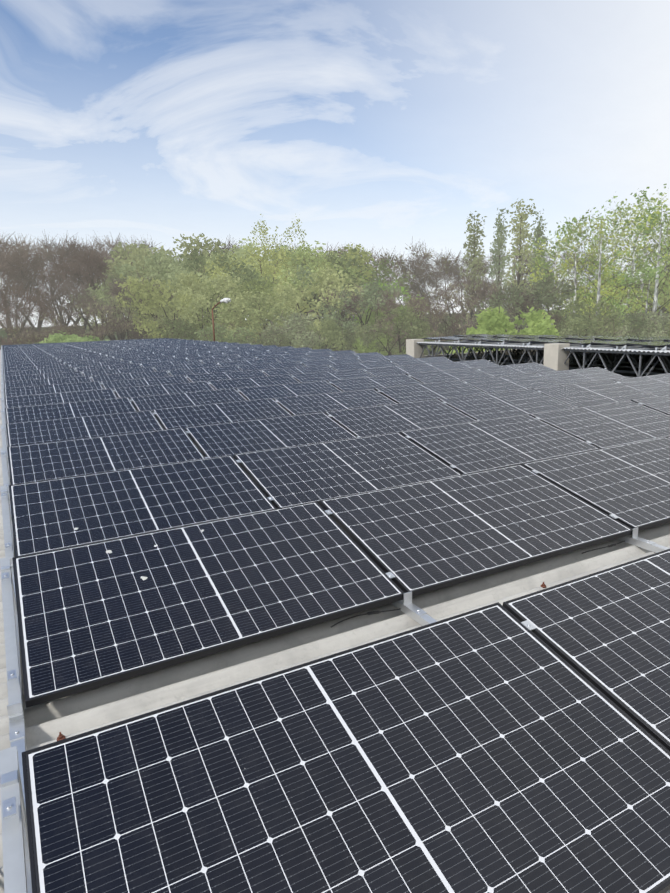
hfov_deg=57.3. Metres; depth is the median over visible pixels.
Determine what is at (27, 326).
bare tree
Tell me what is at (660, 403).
solar panel
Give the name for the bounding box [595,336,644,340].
solar panel
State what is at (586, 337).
solar panel
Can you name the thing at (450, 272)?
bare tree
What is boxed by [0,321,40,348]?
bare tree
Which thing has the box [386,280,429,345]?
bare tree
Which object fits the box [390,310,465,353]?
broad tree
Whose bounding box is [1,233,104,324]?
bare tree
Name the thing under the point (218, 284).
tree
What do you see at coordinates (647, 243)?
birch tree
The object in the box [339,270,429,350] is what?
broad tree
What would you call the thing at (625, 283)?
birch tree
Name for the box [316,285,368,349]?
bare tree
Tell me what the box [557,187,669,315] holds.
birch tree
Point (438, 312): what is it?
bare tree
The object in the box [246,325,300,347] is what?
broad tree
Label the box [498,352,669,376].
interior
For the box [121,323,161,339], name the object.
bare tree
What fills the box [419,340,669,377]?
girders
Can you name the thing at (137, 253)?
tree
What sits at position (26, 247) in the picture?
bare tree
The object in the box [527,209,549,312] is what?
poplar tree
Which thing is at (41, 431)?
solar panel
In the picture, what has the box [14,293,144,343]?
bare tree
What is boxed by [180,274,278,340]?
tree
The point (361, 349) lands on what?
tree
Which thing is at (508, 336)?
solar panel
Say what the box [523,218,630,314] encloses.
birch tree
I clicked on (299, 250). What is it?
tree
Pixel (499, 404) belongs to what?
solar panel
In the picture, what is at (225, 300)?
lamp
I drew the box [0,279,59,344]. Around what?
bare tree
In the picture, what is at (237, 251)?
tree
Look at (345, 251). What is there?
bare tree
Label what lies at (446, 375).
solar panel
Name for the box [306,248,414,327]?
tree
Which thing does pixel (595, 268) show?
birch tree
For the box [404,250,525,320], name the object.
bare tree
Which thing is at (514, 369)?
solar panel
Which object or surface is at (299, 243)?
bare tree
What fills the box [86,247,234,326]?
tree
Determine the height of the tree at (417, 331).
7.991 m
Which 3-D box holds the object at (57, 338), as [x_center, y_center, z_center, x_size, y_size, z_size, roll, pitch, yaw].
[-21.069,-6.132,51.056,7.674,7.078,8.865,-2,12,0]
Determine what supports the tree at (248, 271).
on the ground
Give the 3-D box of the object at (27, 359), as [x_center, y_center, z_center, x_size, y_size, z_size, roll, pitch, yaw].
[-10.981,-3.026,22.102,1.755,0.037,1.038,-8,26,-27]
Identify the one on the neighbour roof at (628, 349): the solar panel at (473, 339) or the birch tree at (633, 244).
the solar panel at (473, 339)
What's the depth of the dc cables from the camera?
3.10 m
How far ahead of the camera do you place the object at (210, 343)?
32.23 m
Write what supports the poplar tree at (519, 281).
on the ground
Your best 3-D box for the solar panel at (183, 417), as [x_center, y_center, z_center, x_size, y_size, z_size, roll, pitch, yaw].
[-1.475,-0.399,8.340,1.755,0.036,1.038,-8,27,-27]
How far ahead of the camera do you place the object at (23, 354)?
26.75 m
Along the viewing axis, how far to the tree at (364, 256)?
67.92 m
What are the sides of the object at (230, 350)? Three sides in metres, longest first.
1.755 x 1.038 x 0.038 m
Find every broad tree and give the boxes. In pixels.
[136,316,179,338]
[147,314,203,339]
[182,331,208,340]
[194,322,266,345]
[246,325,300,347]
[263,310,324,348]
[314,274,401,336]
[321,318,384,354]
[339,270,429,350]
[342,324,394,353]
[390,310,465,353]
[390,324,445,354]
[473,272,577,332]
[572,275,669,321]
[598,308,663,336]
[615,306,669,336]
[641,259,669,309]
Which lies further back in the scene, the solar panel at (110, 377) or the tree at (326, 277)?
the tree at (326, 277)
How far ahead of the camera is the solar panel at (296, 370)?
14.52 m
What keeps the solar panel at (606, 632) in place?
on the mounting
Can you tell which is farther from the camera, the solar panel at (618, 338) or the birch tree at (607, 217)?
the birch tree at (607, 217)
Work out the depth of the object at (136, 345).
32.16 m
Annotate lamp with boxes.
[212,298,230,340]
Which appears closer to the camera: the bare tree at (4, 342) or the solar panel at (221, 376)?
the solar panel at (221, 376)
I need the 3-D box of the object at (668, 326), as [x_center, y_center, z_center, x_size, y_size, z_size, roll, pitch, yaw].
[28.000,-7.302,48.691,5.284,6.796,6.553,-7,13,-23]
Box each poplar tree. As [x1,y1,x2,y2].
[457,211,486,324]
[487,208,510,312]
[503,198,535,330]
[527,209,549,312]
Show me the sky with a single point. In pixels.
(376, 123)
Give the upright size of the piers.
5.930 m
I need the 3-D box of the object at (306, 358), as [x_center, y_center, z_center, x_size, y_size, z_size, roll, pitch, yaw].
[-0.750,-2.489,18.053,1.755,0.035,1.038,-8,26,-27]
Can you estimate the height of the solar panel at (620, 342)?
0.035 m
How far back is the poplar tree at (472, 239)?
78.59 m
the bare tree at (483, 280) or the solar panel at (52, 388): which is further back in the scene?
the bare tree at (483, 280)
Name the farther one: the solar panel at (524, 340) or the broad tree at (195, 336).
the broad tree at (195, 336)
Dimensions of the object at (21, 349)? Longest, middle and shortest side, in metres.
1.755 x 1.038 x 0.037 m
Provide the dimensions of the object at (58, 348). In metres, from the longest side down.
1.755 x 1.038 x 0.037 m
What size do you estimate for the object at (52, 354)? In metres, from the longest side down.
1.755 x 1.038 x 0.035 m
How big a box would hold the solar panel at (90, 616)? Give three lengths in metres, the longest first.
1.755 x 1.038 x 0.036 m
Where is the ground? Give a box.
[0,307,668,354]
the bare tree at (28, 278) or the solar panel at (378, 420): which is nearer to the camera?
the solar panel at (378, 420)
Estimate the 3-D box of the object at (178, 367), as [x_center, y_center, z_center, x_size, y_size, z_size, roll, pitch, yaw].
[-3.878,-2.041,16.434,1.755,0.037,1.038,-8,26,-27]
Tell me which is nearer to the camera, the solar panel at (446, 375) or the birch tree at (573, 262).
the solar panel at (446, 375)
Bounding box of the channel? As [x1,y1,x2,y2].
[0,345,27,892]
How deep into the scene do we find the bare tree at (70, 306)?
56.66 m
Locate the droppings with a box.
[74,452,529,768]
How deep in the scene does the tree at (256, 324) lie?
59.12 m
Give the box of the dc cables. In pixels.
[331,541,624,626]
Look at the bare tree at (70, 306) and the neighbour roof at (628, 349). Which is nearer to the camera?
the neighbour roof at (628, 349)
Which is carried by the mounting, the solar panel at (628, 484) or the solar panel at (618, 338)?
the solar panel at (628, 484)
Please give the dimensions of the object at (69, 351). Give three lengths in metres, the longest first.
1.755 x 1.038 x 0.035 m
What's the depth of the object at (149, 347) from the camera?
29.22 m
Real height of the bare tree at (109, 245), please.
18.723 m
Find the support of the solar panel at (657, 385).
on the mounting
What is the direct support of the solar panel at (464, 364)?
on the mounting
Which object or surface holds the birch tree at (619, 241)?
on the ground
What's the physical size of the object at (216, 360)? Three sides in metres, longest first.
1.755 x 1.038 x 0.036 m
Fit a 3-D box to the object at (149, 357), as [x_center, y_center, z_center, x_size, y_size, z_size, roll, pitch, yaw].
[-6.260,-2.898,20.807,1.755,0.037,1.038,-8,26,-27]
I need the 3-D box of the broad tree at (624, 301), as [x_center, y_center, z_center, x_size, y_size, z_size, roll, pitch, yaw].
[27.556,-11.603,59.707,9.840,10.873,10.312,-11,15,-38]
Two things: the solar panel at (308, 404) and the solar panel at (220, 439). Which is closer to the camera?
the solar panel at (220, 439)
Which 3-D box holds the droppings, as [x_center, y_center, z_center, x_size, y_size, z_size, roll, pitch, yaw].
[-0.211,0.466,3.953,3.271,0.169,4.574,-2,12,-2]
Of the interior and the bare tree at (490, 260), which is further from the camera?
the bare tree at (490, 260)
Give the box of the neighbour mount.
[435,340,666,350]
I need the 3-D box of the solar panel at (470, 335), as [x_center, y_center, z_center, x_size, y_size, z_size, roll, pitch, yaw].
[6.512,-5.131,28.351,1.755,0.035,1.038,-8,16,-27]
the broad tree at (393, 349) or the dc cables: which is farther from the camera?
the broad tree at (393, 349)
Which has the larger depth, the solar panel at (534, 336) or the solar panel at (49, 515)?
the solar panel at (534, 336)
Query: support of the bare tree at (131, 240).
on the ground
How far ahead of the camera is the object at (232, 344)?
29.37 m
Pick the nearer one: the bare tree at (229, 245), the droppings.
the droppings
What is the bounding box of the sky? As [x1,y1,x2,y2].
[0,0,669,327]
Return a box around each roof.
[0,350,669,892]
[417,340,669,352]
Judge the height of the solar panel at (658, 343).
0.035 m
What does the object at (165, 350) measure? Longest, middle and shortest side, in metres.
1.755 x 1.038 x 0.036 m
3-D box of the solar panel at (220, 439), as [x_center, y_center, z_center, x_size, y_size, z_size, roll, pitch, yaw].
[-0.678,-0.111,6.884,1.755,0.035,1.038,-8,26,-27]
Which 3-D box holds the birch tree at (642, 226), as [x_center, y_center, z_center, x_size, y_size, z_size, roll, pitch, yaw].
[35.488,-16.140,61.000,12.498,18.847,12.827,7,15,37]
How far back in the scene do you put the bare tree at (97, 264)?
62.28 m
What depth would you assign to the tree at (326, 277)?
61.86 m
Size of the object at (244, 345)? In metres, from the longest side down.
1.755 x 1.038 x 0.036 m
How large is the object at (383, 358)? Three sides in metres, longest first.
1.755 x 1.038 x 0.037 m
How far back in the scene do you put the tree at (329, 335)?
58.56 m
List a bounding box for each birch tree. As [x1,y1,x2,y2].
[246,214,318,257]
[505,227,607,315]
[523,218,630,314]
[528,216,627,321]
[533,198,669,335]
[542,205,663,309]
[552,254,626,315]
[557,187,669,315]
[568,200,669,320]
[584,184,669,318]
[588,193,669,314]
[604,263,669,329]
[605,197,669,317]
[618,193,669,321]
[623,208,669,312]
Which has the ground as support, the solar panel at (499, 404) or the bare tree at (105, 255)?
the bare tree at (105, 255)
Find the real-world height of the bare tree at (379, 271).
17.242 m
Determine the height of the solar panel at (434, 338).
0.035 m
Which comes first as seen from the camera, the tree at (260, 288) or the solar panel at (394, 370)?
the solar panel at (394, 370)
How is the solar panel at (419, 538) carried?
on the mounting
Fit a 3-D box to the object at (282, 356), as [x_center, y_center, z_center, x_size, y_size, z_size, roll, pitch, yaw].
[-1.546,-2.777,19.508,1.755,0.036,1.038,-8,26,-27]
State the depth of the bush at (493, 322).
43.74 m
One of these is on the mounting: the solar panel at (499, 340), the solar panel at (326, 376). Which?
the solar panel at (326, 376)
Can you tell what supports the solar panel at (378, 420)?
on the mounting
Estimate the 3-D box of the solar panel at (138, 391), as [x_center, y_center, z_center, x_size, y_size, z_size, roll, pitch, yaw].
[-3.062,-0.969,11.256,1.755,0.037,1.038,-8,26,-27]
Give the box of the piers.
[406,339,588,370]
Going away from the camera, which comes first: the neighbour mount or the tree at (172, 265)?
the neighbour mount
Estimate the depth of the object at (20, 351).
29.64 m
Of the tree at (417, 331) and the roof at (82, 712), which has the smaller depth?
the roof at (82, 712)
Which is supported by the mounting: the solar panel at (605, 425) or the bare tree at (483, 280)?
the solar panel at (605, 425)
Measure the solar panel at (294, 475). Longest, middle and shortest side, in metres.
1.755 x 1.038 x 0.035 m
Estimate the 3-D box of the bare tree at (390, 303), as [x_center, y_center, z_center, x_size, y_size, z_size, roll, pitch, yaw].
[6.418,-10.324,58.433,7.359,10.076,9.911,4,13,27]
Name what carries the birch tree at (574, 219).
on the ground
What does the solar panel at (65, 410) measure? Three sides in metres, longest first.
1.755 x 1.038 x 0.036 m
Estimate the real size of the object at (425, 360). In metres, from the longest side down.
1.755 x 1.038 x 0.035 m
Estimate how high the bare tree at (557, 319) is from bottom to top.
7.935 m
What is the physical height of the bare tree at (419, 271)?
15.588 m
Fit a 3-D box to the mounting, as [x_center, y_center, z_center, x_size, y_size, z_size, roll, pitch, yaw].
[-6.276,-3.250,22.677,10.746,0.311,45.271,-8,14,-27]
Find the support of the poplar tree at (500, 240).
on the ground
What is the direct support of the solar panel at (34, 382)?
on the mounting
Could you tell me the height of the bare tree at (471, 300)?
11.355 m
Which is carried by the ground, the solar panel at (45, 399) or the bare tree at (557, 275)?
the bare tree at (557, 275)
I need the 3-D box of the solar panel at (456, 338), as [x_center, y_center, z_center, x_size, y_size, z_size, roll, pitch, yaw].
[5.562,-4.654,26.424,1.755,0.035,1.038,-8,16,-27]
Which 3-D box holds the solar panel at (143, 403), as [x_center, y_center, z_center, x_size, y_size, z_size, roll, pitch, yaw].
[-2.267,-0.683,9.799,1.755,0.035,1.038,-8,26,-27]
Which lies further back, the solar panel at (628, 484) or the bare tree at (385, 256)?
the bare tree at (385, 256)
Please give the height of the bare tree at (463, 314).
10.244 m
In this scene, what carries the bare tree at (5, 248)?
on the ground
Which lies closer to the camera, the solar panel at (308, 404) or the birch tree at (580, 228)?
the solar panel at (308, 404)
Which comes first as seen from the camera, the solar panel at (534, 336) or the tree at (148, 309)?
the solar panel at (534, 336)
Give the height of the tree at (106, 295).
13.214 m
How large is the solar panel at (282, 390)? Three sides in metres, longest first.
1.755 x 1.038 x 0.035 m
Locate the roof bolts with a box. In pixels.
[57,582,545,740]
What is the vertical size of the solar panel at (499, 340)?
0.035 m
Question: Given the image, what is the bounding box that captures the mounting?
[1,339,669,892]
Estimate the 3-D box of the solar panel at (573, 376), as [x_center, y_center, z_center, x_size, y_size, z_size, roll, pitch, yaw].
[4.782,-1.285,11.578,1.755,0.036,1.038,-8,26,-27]
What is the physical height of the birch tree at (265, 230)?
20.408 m
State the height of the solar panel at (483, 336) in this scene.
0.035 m
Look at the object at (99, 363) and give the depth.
18.79 m
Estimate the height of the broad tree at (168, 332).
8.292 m
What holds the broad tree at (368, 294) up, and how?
on the ground
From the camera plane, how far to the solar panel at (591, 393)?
9.35 m
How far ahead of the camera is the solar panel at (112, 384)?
12.90 m
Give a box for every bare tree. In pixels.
[0,233,106,331]
[0,234,130,336]
[0,236,73,341]
[0,237,26,340]
[0,239,106,326]
[0,263,54,316]
[0,271,111,331]
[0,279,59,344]
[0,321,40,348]
[0,337,12,349]
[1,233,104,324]
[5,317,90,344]
[5,318,55,343]
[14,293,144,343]
[30,243,111,338]
[36,232,157,339]
[71,234,161,336]
[81,316,138,339]
[96,237,151,338]
[104,271,176,338]
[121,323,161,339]
[198,235,243,256]
[272,243,334,255]
[315,242,384,350]
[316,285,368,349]
[333,244,412,313]
[368,284,442,352]
[371,236,446,313]
[382,251,480,314]
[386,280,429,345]
[401,283,464,354]
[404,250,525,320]
[415,274,506,340]
[424,249,486,318]
[446,282,541,335]
[451,277,491,322]
[479,248,561,329]
[509,308,566,329]
[510,250,605,319]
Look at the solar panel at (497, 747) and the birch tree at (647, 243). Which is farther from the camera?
the birch tree at (647, 243)
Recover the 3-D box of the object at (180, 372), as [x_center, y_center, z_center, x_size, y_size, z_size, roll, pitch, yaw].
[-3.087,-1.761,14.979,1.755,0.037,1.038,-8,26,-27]
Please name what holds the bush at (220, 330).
on the ground
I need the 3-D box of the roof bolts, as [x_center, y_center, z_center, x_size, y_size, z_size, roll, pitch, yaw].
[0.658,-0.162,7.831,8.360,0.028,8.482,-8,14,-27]
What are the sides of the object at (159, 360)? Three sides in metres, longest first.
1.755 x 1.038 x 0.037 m
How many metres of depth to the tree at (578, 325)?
51.87 m
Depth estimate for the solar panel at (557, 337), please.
23.91 m
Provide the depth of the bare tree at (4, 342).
51.28 m
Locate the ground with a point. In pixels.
(5, 334)
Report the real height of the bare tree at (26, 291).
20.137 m
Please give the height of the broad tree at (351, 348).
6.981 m
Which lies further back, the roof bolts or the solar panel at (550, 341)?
the solar panel at (550, 341)
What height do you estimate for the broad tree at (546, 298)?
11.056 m
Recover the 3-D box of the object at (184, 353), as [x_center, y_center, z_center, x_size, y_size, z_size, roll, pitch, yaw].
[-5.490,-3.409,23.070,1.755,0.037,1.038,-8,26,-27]
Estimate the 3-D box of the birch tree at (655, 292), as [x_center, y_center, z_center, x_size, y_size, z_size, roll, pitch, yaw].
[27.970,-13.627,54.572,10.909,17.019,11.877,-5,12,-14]
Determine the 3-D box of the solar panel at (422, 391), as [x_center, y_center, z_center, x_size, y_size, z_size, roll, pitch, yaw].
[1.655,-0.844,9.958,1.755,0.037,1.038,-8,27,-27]
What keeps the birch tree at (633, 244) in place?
on the ground
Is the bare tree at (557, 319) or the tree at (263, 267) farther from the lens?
the tree at (263, 267)
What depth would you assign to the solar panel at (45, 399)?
10.61 m
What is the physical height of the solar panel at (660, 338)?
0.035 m
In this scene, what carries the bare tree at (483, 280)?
on the ground
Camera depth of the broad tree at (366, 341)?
58.66 m
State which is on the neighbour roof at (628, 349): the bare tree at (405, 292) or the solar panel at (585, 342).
the solar panel at (585, 342)
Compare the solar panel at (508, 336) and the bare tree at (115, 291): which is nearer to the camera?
the solar panel at (508, 336)

